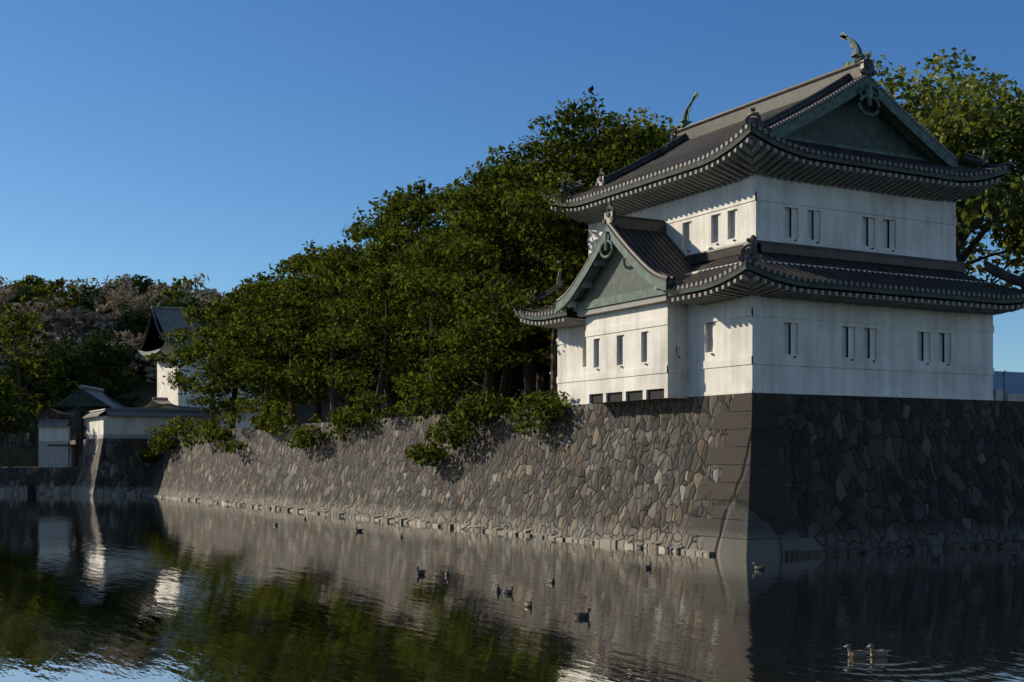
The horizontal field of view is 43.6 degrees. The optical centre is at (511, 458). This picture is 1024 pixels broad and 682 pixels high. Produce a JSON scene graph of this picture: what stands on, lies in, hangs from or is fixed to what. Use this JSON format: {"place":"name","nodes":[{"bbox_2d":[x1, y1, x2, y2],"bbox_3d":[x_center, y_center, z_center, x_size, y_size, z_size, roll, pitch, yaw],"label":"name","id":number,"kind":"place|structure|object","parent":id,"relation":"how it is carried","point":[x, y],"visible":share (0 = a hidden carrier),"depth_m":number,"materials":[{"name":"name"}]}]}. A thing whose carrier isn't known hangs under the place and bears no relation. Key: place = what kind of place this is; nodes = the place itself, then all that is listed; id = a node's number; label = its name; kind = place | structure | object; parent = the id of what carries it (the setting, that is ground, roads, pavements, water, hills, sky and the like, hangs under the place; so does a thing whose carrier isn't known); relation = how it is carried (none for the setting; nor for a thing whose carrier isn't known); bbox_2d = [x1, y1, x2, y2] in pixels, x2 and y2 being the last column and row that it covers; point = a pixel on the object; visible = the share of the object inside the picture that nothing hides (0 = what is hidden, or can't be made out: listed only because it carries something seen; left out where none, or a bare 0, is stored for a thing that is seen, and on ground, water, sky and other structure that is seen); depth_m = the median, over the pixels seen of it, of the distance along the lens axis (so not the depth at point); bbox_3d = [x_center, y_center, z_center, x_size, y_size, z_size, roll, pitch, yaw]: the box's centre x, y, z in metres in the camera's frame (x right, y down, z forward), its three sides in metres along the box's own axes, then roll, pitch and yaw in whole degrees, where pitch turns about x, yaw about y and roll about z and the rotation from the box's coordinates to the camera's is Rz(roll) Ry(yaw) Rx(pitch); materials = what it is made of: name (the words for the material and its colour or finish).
{"place":"outdoors","nodes":[
{"label":"outdoors","id":0,"kind":"place"},
{"bbox_2d":[0,360,550,423],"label":"bushes","id":1,"kind":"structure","parent":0,"point":[146,392],"depth_m":273.26,"materials":[{"name":"green plant"}]},
{"bbox_2d":[0,273,346,391],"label":"trees","id":2,"kind":"object","parent":1,"relation":"on","point":[75,332],"visible":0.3,"depth_m":286.91,"materials":[{"name":"green plant"}]},
{"bbox_2d":[0,274,551,411],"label":"dark tree leaves","id":3,"kind":"object","parent":1,"relation":"on","point":[115,359],"visible":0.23,"depth_m":177.29,"materials":[{"name":"green plant"}]},
{"bbox_2d":[0,137,1023,466],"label":"tree trunks","id":4,"kind":"object","parent":1,"relation":"on","point":[530,385],"visible":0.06,"depth_m":89.83,"materials":[{"name":"brown plant"}]},
{"bbox_2d":[0,274,274,439],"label":"trees","id":5,"kind":"object","parent":4,"relation":"attached to","point":[10,407],"visible":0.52,"depth_m":169.96,"materials":[{"name":"green plant"}]},
{"bbox_2d":[301,47,1023,349],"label":"background trees","id":6,"kind":"object","parent":4,"relation":"attached to","point":[951,120],"visible":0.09,"depth_m":71.01,"materials":[{"name":"green plant"}]},
{"bbox_2d":[0,494,1023,681],"bbox_3d":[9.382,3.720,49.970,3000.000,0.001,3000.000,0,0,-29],"label":"moat water","id":7,"kind":"structure","parent":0,"point":[139,588],"depth_m":32.45,"materials":[{"name":"grey liquid"}]},
{"bbox_2d":[0,408,157,495],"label":"stone wall","id":8,"kind":"structure","parent":7,"relation":"on","point":[111,467],"depth_m":135.90,"materials":[{"name":"black stone"}]},
{"bbox_2d":[0,297,1023,466],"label":"gate and buildings","id":9,"kind":"structure","parent":8,"relation":"on","point":[102,415],"depth_m":137.75,"materials":[{"name":"paint"}]},
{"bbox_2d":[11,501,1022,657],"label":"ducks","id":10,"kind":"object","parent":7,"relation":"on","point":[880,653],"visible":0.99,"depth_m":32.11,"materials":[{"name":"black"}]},
{"bbox_2d":[143,493,1023,556],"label":"stone wall foot stones","id":11,"kind":"object","parent":7,"relation":"in","point":[654,545],"visible":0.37,"depth_m":54.88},
{"bbox_2d":[147,393,1023,549],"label":"stone wall","id":12,"kind":"structure","parent":7,"relation":"in","point":[895,472],"depth_m":56.19,"materials":[{"name":"grey stone"}]},
{"bbox_2d":[139,85,675,466],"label":"trees","id":13,"kind":"object","parent":12,"relation":"on","point":[394,272],"visible":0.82,"depth_m":82.49,"materials":[{"name":"green plant"}]},
{"bbox_2d":[687,393,825,558],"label":"cornerstones","id":14,"kind":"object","parent":12,"relation":"attached to","point":[757,483],"depth_m":49.66,"materials":[{"name":"grey stone"}]},
{"bbox_2d":[0,0,1023,373],"label":"sky","id":15,"kind":"structure","parent":0,"point":[163,140],"materials":[{"name":"blue"}]},
{"bbox_2d":[557,149,993,405],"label":"tower walls","id":16,"kind":"structure","parent":0,"point":[669,350],"depth_m":53.60,"materials":[{"name":"white paint"}]},
{"bbox_2d":[511,30,1023,328],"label":"tower roofs","id":17,"kind":"structure","parent":16,"relation":"on","point":[855,113],"depth_m":54.29,"materials":[{"name":"grey tile"}]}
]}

